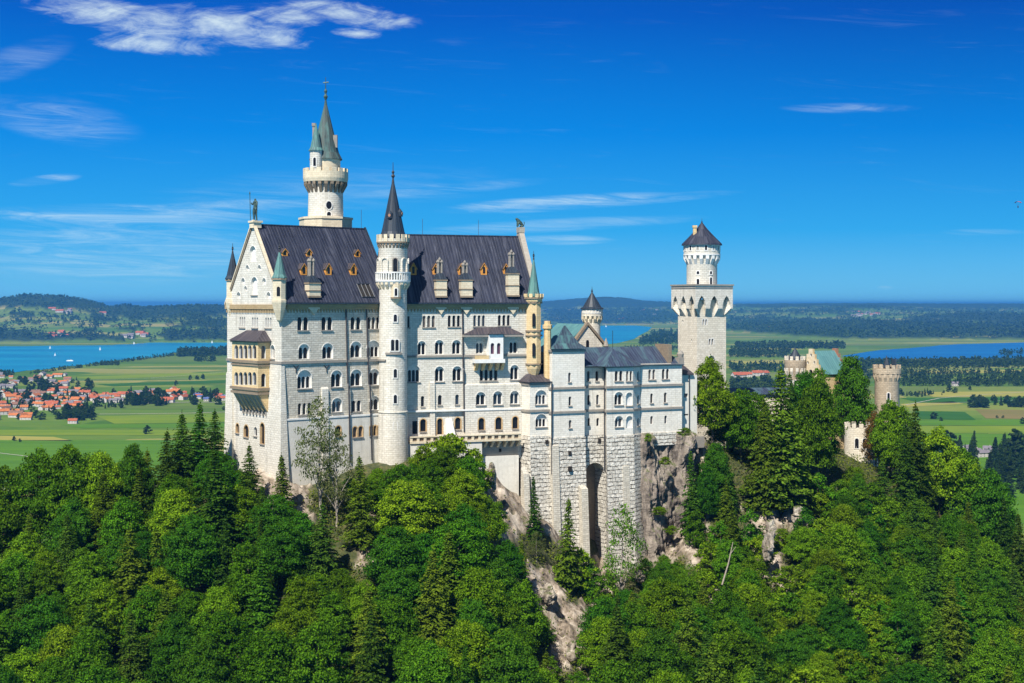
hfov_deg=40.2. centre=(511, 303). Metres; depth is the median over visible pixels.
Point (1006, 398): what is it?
distant tree
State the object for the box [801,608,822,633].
shrub
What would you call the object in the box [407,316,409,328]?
window
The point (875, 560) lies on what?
shrub
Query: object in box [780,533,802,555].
shrub
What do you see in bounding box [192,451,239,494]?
broadleaf tree
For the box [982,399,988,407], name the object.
distant tree
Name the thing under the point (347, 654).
shrub
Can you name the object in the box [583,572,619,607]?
shrub
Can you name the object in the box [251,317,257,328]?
window
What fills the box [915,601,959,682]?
spruce tree
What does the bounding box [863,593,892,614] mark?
shrub
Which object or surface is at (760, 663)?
spruce tree
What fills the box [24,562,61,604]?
broadleaf tree
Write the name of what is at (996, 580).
broadleaf tree
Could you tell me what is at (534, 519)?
spruce tree
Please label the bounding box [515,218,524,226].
lion statue
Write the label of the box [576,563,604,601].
shrub
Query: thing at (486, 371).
window
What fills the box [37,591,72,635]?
broadleaf tree
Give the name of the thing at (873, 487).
shrub
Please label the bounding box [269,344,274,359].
window
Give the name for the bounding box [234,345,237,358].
window
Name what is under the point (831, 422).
broadleaf tree
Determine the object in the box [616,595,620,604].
spruce tree
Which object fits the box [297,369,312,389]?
window
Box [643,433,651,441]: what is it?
shrub
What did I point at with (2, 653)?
spruce tree
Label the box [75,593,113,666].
spruce tree
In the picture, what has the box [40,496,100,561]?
broadleaf tree
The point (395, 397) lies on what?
window
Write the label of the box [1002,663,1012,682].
spruce tree
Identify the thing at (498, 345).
window
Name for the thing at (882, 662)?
shrub
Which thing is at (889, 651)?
shrub
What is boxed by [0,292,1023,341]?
hill woods
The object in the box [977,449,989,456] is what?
white house
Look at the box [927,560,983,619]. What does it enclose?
broadleaf tree
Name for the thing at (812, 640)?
broadleaf tree
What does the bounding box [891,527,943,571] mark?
broadleaf tree
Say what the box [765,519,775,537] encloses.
rock outcrop
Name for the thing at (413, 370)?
window
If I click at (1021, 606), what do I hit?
spruce tree
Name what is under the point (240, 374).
window
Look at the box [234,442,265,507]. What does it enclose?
spruce tree
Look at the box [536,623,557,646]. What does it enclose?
shrub
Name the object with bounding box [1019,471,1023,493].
distant spruce
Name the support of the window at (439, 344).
in the palace
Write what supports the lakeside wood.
on the ground
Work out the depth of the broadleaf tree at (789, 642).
229.28 m
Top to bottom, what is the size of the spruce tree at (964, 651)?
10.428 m
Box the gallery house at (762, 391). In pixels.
[727,387,793,445]
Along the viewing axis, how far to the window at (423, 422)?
267.29 m
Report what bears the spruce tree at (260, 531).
on the hill at (352, 554)
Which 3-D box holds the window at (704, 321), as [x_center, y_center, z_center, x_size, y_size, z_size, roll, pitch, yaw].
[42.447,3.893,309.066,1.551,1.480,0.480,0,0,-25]
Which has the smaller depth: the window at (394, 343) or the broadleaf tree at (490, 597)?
the broadleaf tree at (490, 597)
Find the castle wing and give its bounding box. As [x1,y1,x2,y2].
[519,326,683,574]
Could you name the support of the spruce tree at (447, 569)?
on the hill at (352, 554)
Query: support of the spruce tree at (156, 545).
on the hill at (352, 554)
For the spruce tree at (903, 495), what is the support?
on the hill at (352, 554)
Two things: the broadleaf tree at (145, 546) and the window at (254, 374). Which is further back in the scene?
the window at (254, 374)
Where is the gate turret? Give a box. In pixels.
[784,348,805,385]
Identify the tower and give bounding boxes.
[298,77,352,227]
[375,170,410,464]
[580,290,603,334]
[873,355,900,460]
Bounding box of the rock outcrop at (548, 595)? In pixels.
[539,583,557,608]
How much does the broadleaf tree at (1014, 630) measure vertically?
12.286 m
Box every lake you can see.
[0,343,226,371]
[541,325,651,343]
[844,342,1023,359]
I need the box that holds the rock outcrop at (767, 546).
[761,532,773,560]
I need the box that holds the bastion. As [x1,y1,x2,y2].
[844,421,877,466]
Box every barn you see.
[67,418,77,423]
[951,382,958,385]
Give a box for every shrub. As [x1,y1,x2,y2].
[187,476,201,501]
[229,530,252,553]
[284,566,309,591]
[337,651,356,679]
[385,667,399,682]
[406,445,432,465]
[407,433,484,476]
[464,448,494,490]
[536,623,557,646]
[540,656,563,682]
[552,546,599,588]
[564,671,588,682]
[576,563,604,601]
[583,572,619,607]
[628,558,653,588]
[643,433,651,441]
[650,506,667,516]
[653,554,671,567]
[659,456,670,464]
[663,525,680,534]
[670,562,684,576]
[676,427,693,435]
[676,564,702,581]
[682,508,707,547]
[691,540,728,584]
[691,568,724,600]
[699,520,728,557]
[714,575,733,593]
[721,568,738,592]
[728,445,747,458]
[737,508,765,549]
[741,534,779,567]
[742,548,756,560]
[765,617,798,631]
[766,592,780,601]
[766,623,792,658]
[767,598,785,619]
[767,664,784,681]
[768,601,782,620]
[770,564,809,601]
[772,591,815,628]
[774,528,789,550]
[774,592,804,622]
[775,661,802,682]
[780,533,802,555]
[782,668,828,682]
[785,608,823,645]
[790,506,823,540]
[795,561,810,581]
[798,470,816,496]
[798,586,818,613]
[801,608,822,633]
[803,472,840,507]
[805,613,827,640]
[808,492,829,515]
[808,517,834,546]
[812,631,839,674]
[818,487,839,515]
[820,500,839,522]
[830,478,853,494]
[831,648,874,682]
[838,489,853,502]
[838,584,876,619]
[839,608,876,647]
[840,660,873,682]
[847,553,875,585]
[849,569,864,590]
[851,487,869,517]
[856,552,886,584]
[857,644,886,679]
[858,482,885,513]
[858,584,883,613]
[862,610,890,647]
[863,500,882,526]
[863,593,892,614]
[865,519,886,549]
[865,673,880,682]
[867,600,891,625]
[868,506,891,533]
[872,632,896,664]
[872,650,886,673]
[873,515,888,538]
[874,613,904,648]
[876,496,903,531]
[876,500,901,532]
[876,552,899,575]
[877,538,893,556]
[877,611,920,654]
[878,660,897,678]
[881,564,891,577]
[884,518,907,538]
[884,552,908,576]
[885,571,902,586]
[889,654,905,673]
[895,510,909,528]
[898,565,921,589]
[900,652,911,670]
[946,658,964,682]
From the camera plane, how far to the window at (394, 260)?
260.08 m
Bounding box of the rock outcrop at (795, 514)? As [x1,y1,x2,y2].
[791,506,805,523]
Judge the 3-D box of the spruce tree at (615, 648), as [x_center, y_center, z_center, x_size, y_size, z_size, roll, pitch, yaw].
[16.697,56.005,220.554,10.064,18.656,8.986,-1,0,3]
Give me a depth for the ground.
6215.61 m
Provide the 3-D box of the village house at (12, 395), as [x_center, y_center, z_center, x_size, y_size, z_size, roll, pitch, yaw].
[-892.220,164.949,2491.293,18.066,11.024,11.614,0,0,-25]
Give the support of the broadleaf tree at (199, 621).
on the hill at (352, 554)
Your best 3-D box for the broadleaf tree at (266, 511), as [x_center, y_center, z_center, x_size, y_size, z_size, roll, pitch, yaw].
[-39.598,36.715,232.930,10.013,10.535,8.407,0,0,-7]
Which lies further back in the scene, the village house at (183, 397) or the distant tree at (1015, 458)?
the village house at (183, 397)
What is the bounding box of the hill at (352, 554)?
[6,437,960,682]
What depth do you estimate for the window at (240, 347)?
257.11 m
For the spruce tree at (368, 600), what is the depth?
209.40 m
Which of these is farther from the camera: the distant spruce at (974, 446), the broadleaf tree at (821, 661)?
the distant spruce at (974, 446)
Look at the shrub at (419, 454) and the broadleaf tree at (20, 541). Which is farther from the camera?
the shrub at (419, 454)
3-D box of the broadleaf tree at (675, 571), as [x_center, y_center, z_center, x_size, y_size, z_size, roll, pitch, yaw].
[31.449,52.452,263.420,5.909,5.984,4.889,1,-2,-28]
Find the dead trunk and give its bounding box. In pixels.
[721,543,734,584]
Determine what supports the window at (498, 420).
in the palace
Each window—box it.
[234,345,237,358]
[234,372,237,384]
[235,423,238,433]
[238,317,245,328]
[239,345,242,358]
[239,372,242,384]
[243,345,246,358]
[243,372,246,384]
[243,424,248,438]
[248,345,251,358]
[248,372,251,384]
[249,245,255,261]
[250,276,257,295]
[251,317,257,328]
[252,345,255,358]
[252,372,255,384]
[253,427,256,437]
[259,422,264,445]
[261,346,265,358]
[261,374,265,386]
[264,318,271,328]
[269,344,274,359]
[297,317,308,331]
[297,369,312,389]
[297,403,310,415]
[298,343,309,358]
[312,157,316,166]
[321,317,332,330]
[322,343,333,358]
[325,200,332,209]
[330,370,342,388]
[331,397,342,413]
[336,425,341,436]
[350,317,361,330]
[350,341,361,357]
[350,369,362,386]
[351,400,361,412]
[352,425,363,438]
[366,340,378,356]
[368,317,378,329]
[369,368,378,385]
[369,395,378,411]
[369,425,377,436]
[377,258,380,271]
[381,257,388,274]
[390,339,399,351]
[392,257,397,274]
[393,314,397,322]
[393,368,397,378]
[393,394,397,403]
[394,288,397,296]
[401,258,407,271]
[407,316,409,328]
[407,364,420,382]
[412,421,416,433]
[417,340,426,354]
[419,418,426,432]
[420,396,424,407]
[422,316,435,327]
[434,339,443,353]
[434,366,444,382]
[436,418,442,434]
[437,395,442,405]
[447,315,460,327]
[452,339,460,353]
[452,366,462,381]
[454,417,461,430]
[455,395,459,405]
[473,315,485,326]
[475,340,483,352]
[475,391,486,405]
[478,417,484,430]
[479,370,497,381]
[491,343,493,353]
[493,391,503,405]
[495,416,502,430]
[497,315,510,326]
[497,343,500,353]
[509,339,517,352]
[510,364,519,380]
[510,390,519,404]
[512,416,518,429]
[535,390,547,405]
[535,413,547,427]
[568,373,571,382]
[586,371,590,381]
[595,371,599,381]
[596,395,599,405]
[614,371,623,381]
[614,391,623,405]
[614,415,623,427]
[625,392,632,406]
[626,371,632,381]
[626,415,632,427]
[648,370,655,380]
[650,394,653,403]
[661,369,669,379]
[663,393,667,403]
[702,318,707,324]
[708,338,713,344]
[854,438,859,448]
[887,392,890,400]
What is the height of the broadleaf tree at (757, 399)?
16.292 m
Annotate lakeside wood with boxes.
[0,345,226,375]
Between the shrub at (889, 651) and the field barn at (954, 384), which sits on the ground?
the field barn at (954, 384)
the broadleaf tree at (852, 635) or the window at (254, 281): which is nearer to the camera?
the broadleaf tree at (852, 635)
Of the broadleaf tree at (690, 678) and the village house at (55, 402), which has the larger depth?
the village house at (55, 402)
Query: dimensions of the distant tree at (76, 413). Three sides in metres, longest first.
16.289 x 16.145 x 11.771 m
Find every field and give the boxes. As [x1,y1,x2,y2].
[0,430,223,434]
[0,436,66,440]
[0,440,208,481]
[65,423,224,427]
[75,372,225,378]
[97,414,224,423]
[98,380,225,385]
[731,361,783,363]
[901,401,961,406]
[902,397,1023,402]
[914,426,1023,432]
[916,411,974,419]
[916,420,1023,424]
[917,370,1023,372]
[920,391,1023,396]
[921,433,1023,522]
[976,409,1023,418]
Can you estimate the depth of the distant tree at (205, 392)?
2477.01 m
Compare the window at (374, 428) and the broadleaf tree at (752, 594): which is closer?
the broadleaf tree at (752, 594)
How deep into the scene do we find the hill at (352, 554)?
256.69 m
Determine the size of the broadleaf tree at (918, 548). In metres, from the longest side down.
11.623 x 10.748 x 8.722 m
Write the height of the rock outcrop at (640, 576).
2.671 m
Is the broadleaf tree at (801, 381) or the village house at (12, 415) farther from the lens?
the village house at (12, 415)
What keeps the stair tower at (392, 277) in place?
attached to the palace
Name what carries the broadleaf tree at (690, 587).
on the hill at (352, 554)
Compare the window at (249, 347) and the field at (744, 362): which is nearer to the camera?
the window at (249, 347)
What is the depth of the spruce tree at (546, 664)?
214.92 m
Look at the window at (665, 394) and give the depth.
283.77 m
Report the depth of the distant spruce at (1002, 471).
1332.60 m
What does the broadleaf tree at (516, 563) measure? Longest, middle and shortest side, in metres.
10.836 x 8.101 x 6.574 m
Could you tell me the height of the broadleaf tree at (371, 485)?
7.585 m
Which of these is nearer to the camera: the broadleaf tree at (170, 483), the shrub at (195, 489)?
the broadleaf tree at (170, 483)
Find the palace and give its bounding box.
[224,210,543,485]
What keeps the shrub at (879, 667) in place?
on the hill at (352, 554)
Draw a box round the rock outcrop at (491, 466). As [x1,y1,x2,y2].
[487,462,496,490]
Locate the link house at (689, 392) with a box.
[682,365,703,447]
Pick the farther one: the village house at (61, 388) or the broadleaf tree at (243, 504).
the village house at (61, 388)
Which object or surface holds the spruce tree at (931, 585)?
on the hill at (352, 554)
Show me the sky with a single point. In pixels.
(834, 151)
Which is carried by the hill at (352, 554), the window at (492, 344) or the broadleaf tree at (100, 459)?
the broadleaf tree at (100, 459)
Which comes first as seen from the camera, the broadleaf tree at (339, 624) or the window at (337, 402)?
the broadleaf tree at (339, 624)
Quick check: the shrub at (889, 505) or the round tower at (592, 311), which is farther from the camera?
the round tower at (592, 311)
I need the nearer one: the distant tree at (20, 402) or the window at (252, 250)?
the window at (252, 250)
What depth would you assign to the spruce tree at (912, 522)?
284.95 m
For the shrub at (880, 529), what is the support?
on the hill at (352, 554)
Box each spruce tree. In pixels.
[0,619,11,673]
[9,568,31,634]
[23,513,38,550]
[53,510,79,605]
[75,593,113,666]
[78,468,122,557]
[101,523,155,627]
[117,607,155,682]
[126,467,150,538]
[137,447,160,510]
[139,587,176,682]
[145,427,181,516]
[145,529,165,584]
[167,411,203,488]
[180,401,212,493]
[189,444,246,555]
[194,409,235,473]
[209,515,233,588]
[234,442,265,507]
[234,551,278,646]
[247,486,266,543]
[253,517,267,563]
[271,452,298,515]
[302,499,345,577]
[339,452,381,550]
[343,586,397,682]
[347,605,390,682]
[410,544,462,658]
[434,530,463,621]
[456,643,475,682]
[519,542,533,587]
[526,477,544,544]
[539,648,553,675]
[553,497,581,592]
[594,603,634,680]
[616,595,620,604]
[625,592,639,629]
[654,609,663,629]
[672,592,704,664]
[679,450,705,533]
[692,626,726,682]
[695,577,709,611]
[696,635,728,682]
[713,482,740,543]
[717,451,739,514]
[719,506,741,575]
[735,519,743,548]
[738,361,823,514]
[739,395,788,516]
[744,653,768,682]
[782,372,798,429]
[789,425,801,479]
[870,454,895,511]
[886,423,922,511]
[894,400,938,512]
[902,489,929,539]
[907,552,922,590]
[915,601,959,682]
[918,556,946,625]
[923,579,974,668]
[925,508,946,547]
[925,536,942,575]
[928,640,950,682]
[938,528,949,549]
[947,574,981,656]
[954,527,979,584]
[957,635,969,681]
[963,500,977,551]
[963,540,985,628]
[985,673,990,682]
[989,636,995,674]
[993,496,1015,565]
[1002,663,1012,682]
[1006,509,1023,588]
[1008,561,1023,610]
[1016,595,1023,628]
[1016,631,1023,656]
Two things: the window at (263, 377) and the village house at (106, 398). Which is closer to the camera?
the window at (263, 377)
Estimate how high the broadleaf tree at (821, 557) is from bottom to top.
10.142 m
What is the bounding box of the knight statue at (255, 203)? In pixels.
[249,192,257,219]
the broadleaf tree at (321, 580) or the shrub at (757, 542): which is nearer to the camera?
the broadleaf tree at (321, 580)
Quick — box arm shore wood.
[624,328,677,350]
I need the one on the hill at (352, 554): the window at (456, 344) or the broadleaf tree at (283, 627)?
the broadleaf tree at (283, 627)
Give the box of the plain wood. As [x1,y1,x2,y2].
[728,339,1023,387]
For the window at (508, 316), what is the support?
in the palace
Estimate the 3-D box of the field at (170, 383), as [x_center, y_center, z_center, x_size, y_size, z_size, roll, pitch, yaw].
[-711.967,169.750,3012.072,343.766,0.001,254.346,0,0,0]
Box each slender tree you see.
[291,395,344,514]
[314,428,355,526]
[528,531,547,562]
[600,503,648,590]
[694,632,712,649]
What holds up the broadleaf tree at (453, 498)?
on the hill at (352, 554)
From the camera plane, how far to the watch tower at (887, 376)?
340.58 m
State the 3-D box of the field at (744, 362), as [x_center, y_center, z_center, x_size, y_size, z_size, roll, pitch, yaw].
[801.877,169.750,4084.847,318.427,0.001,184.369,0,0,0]
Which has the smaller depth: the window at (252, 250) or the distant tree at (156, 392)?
the window at (252, 250)
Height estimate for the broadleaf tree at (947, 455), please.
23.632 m
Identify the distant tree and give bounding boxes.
[18,399,25,406]
[24,387,31,394]
[27,381,35,388]
[36,377,45,386]
[36,412,45,419]
[43,385,51,391]
[48,406,56,414]
[54,411,62,419]
[61,403,72,410]
[63,410,71,418]
[72,411,80,420]
[82,408,92,417]
[87,412,94,419]
[92,397,102,406]
[117,399,123,407]
[133,394,143,405]
[143,395,148,403]
[143,425,152,433]
[152,388,161,395]
[153,397,162,405]
[196,386,208,393]
[201,390,208,399]
[209,390,217,399]
[213,396,221,403]
[930,412,937,418]
[935,430,957,452]
[946,384,952,391]
[967,397,980,407]
[976,397,982,406]
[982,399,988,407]
[993,455,1006,467]
[1000,432,1023,458]
[1000,457,1018,477]
[1001,428,1023,454]
[1003,395,1011,402]
[1011,453,1018,469]
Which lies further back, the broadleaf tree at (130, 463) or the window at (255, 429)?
the window at (255, 429)
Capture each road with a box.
[137,412,208,413]
[906,392,1016,404]
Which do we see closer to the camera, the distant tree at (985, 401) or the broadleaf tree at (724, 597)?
the broadleaf tree at (724, 597)
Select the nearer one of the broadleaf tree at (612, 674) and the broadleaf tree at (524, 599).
the broadleaf tree at (612, 674)
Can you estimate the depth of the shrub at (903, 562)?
273.07 m
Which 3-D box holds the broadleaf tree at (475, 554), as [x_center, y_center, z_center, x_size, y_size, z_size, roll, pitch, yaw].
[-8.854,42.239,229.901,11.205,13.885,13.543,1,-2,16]
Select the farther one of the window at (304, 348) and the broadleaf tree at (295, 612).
the window at (304, 348)
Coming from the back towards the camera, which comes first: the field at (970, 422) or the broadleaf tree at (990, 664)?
the field at (970, 422)
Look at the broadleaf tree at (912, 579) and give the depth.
261.15 m
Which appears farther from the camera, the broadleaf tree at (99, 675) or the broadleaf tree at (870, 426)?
the broadleaf tree at (870, 426)
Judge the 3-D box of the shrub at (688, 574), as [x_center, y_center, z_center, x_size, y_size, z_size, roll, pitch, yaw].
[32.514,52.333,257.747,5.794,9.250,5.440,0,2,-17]
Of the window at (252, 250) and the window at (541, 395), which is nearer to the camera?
the window at (252, 250)
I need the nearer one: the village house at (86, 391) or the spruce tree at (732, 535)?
the spruce tree at (732, 535)
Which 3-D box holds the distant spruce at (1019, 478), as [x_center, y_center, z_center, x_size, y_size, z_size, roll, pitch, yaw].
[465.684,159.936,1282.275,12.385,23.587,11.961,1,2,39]
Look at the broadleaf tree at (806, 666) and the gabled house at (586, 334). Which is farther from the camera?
the gabled house at (586, 334)
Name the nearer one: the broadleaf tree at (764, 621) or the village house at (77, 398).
the broadleaf tree at (764, 621)
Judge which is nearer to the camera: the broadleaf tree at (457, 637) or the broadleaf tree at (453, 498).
the broadleaf tree at (457, 637)
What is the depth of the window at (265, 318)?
254.06 m
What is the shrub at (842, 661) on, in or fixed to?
on the hill at (352, 554)
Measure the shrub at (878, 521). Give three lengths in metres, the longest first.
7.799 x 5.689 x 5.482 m
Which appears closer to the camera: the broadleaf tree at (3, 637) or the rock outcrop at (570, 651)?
the broadleaf tree at (3, 637)
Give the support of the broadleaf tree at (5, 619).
on the hill at (352, 554)
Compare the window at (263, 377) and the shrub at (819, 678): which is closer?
the shrub at (819, 678)
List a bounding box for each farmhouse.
[730,372,747,377]
[751,370,762,375]
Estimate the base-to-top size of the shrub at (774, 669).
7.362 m
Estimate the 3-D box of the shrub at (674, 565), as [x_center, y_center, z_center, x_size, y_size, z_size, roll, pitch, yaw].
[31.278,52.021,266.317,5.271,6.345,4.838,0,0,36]
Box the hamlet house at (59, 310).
[55,309,63,312]
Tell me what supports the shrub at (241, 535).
on the hill at (352, 554)
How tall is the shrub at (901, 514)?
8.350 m
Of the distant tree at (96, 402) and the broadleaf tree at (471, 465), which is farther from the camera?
the distant tree at (96, 402)
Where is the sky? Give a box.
[0,0,1023,305]
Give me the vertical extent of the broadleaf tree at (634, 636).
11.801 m
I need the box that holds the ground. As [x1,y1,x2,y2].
[0,295,1023,560]
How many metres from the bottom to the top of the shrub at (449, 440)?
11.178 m
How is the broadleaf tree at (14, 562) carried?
on the hill at (352, 554)
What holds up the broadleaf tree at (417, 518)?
on the hill at (352, 554)
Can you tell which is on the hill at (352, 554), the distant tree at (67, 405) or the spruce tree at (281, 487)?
the spruce tree at (281, 487)
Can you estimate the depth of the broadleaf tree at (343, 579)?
219.31 m
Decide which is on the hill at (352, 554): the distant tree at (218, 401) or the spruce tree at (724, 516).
the spruce tree at (724, 516)
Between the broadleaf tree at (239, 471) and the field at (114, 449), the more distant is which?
the field at (114, 449)
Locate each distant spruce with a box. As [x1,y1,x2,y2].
[956,435,962,448]
[971,430,979,461]
[985,452,994,469]
[988,437,997,464]
[995,443,1004,463]
[999,456,1007,481]
[1001,434,1006,457]
[1005,470,1017,497]
[1014,450,1023,481]
[1014,467,1022,489]
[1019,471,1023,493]
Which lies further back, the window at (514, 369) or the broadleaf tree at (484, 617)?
the window at (514, 369)
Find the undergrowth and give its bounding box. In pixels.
[0,431,971,682]
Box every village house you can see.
[0,405,11,409]
[0,408,9,414]
[5,384,14,387]
[5,393,15,399]
[8,410,24,413]
[8,413,19,417]
[12,401,26,406]
[19,415,32,419]
[20,405,28,409]
[33,391,45,395]
[33,397,43,401]
[35,402,44,406]
[38,405,44,409]
[44,400,59,404]
[45,404,53,409]
[52,373,63,376]
[59,386,68,390]
[60,381,69,385]
[70,396,85,401]
[79,390,90,394]
[89,395,99,400]
[102,396,109,402]
[108,398,117,402]
[117,391,131,396]
[161,396,174,402]
[166,389,178,393]
[169,393,179,399]
[178,394,187,399]
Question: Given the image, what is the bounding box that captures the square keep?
[670,221,733,446]
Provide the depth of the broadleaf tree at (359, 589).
217.11 m
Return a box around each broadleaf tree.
[0,464,33,560]
[0,530,50,576]
[0,552,46,617]
[0,570,16,615]
[0,610,18,655]
[0,621,9,662]
[0,645,45,682]
[0,664,23,682]
[3,593,73,665]
[5,445,73,547]
[22,546,63,597]
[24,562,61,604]
[26,623,87,670]
[30,656,74,682]
[31,443,99,530]
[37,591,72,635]
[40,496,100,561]
[55,627,121,682]
[61,547,96,598]
[63,604,81,642]
[65,551,113,626]
[67,450,126,525]
[70,579,144,649]
[72,664,129,682]
[94,534,152,592]
[96,495,148,556]
[115,443,155,510]
[118,583,164,651]
[132,566,190,612]
[133,530,166,573]
[135,679,153,682]
[136,610,199,682]
[144,487,198,553]
[146,472,196,528]
[148,512,232,591]
[162,634,241,682]
[164,590,213,634]
[182,611,222,645]
[191,609,255,681]
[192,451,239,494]
[194,585,248,642]
[200,485,232,518]
[208,484,261,539]
[220,540,277,626]
[229,627,309,682]
[230,468,241,486]
[233,471,244,489]
[243,493,298,538]
[254,519,315,587]
[264,620,296,668]
[270,575,322,638]
[280,511,330,567]
[283,621,353,682]
[301,572,337,611]
[315,591,355,649]
[319,568,362,615]
[338,578,390,629]
[341,475,355,499]
[343,483,358,506]
[358,477,378,509]
[360,524,424,584]
[363,566,429,624]
[366,468,384,491]
[371,479,446,540]
[373,463,421,508]
[373,595,423,667]
[389,635,437,681]
[392,639,459,682]
[397,532,442,592]
[400,478,448,524]
[406,463,418,478]
[415,458,446,492]
[422,446,461,491]
[426,518,495,581]
[436,618,504,682]
[437,503,493,556]
[438,467,491,518]
[443,597,502,654]
[444,566,521,628]
[451,455,486,495]
[468,499,496,544]
[470,631,542,682]
[482,498,510,540]
[483,557,519,604]
[490,627,530,682]
[491,539,529,581]
[500,578,551,644]
[505,621,538,662]
[532,664,556,682]
[575,596,633,659]
[575,615,625,676]
[583,658,637,682]
[612,589,637,608]
[619,628,648,672]
[620,600,659,633]
[622,627,694,682]
[635,576,691,635]
[637,579,664,611]
[642,562,672,591]
[643,572,685,599]
[643,668,690,682]
[662,560,673,569]
[668,606,720,652]
[669,601,716,653]
[670,567,689,580]
[673,576,707,609]
[677,650,700,682]
[683,675,695,682]
[690,465,721,524]
[693,354,739,442]
[695,442,734,489]
[703,420,744,448]
[708,588,749,620]
[709,617,748,681]
[710,539,745,580]
[716,631,781,682]
[717,607,756,639]
[718,388,761,463]
[721,582,774,621]
[726,555,775,598]
[732,616,774,670]
[733,568,767,602]
[734,665,758,682]
[737,391,775,457]
[747,601,778,641]
[760,420,791,453]
[765,629,810,676]
[781,526,825,562]
[785,660,824,682]
[789,623,826,656]
[790,370,820,421]
[791,377,847,480]
[791,589,832,612]
[796,569,823,593]
[801,565,851,604]
[805,368,839,430]
[807,650,847,682]
[808,522,869,579]
[809,548,849,582]
[817,596,855,636]
[828,503,864,531]
[829,617,871,664]
[830,494,867,525]
[831,354,878,433]
[839,466,866,488]
[845,528,877,566]
[847,473,871,501]
[854,563,888,596]
[855,520,885,555]
[859,411,877,467]
[866,398,921,484]
[870,398,897,473]
[879,661,937,682]
[882,575,917,604]
[883,431,899,477]
[883,534,934,575]
[887,524,910,551]
[887,589,925,632]
[889,602,923,646]
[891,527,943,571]
[895,562,937,604]
[903,499,937,532]
[908,425,981,517]
[914,600,935,653]
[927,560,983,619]
[928,547,971,588]
[935,514,972,552]
[937,447,994,519]
[948,467,1021,547]
[949,519,983,554]
[956,643,1017,682]
[958,515,983,541]
[964,595,1008,643]
[968,627,1023,682]
[974,543,1013,589]
[974,588,1023,638]
[975,535,1018,577]
[978,566,1012,597]
[1008,626,1023,651]
[1013,665,1023,682]
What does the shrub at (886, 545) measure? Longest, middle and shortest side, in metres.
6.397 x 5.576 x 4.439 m
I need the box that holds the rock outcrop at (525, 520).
[520,516,530,526]
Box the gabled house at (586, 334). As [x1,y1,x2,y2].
[541,321,608,435]
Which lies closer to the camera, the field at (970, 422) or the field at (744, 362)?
the field at (970, 422)
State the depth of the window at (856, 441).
332.49 m
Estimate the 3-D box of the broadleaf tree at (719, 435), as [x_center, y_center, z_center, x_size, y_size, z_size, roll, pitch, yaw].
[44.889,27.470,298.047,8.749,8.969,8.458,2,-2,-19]
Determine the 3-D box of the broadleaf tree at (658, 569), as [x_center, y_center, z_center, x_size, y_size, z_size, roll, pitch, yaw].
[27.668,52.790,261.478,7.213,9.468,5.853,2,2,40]
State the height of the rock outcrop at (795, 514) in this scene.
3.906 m
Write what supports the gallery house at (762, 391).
on the hill at (352, 554)
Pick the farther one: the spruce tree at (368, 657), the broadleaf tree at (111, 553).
the broadleaf tree at (111, 553)
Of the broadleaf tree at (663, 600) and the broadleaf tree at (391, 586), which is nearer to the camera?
the broadleaf tree at (391, 586)
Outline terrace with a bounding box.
[408,419,520,495]
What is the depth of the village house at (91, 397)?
2452.19 m
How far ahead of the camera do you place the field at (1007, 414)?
2170.33 m
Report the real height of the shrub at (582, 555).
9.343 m
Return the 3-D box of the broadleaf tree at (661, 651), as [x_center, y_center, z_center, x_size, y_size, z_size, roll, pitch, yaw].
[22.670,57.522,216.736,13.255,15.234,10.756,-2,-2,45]
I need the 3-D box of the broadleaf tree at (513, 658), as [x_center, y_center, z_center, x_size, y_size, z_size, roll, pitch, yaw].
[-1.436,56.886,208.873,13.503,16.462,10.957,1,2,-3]
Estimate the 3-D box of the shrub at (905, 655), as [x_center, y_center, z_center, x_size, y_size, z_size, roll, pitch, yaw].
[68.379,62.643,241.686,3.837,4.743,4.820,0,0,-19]
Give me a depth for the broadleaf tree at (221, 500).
240.65 m
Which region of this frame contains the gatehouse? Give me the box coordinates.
[804,348,848,448]
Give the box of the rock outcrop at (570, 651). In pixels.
[566,640,578,661]
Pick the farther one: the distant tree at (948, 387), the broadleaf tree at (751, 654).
the distant tree at (948, 387)
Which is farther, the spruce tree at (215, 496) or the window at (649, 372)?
the window at (649, 372)
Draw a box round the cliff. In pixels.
[640,430,699,565]
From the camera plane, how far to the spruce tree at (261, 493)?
235.71 m
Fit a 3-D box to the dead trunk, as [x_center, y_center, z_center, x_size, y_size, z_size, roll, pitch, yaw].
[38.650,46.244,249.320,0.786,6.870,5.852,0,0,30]
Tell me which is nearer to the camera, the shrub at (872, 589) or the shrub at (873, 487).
the shrub at (872, 589)
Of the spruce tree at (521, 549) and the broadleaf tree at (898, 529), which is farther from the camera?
the broadleaf tree at (898, 529)
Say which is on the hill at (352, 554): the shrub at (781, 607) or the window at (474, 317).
the shrub at (781, 607)
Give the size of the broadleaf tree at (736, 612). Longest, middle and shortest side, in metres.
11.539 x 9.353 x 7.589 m
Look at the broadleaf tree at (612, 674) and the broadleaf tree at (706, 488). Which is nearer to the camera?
the broadleaf tree at (612, 674)
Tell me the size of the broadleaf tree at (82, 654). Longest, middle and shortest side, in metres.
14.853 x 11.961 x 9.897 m
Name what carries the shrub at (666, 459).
on the cliff
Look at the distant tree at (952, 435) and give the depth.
1538.01 m
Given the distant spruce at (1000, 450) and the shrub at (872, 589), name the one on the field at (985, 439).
the distant spruce at (1000, 450)
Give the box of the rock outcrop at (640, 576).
[633,570,645,583]
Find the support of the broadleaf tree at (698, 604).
on the hill at (352, 554)

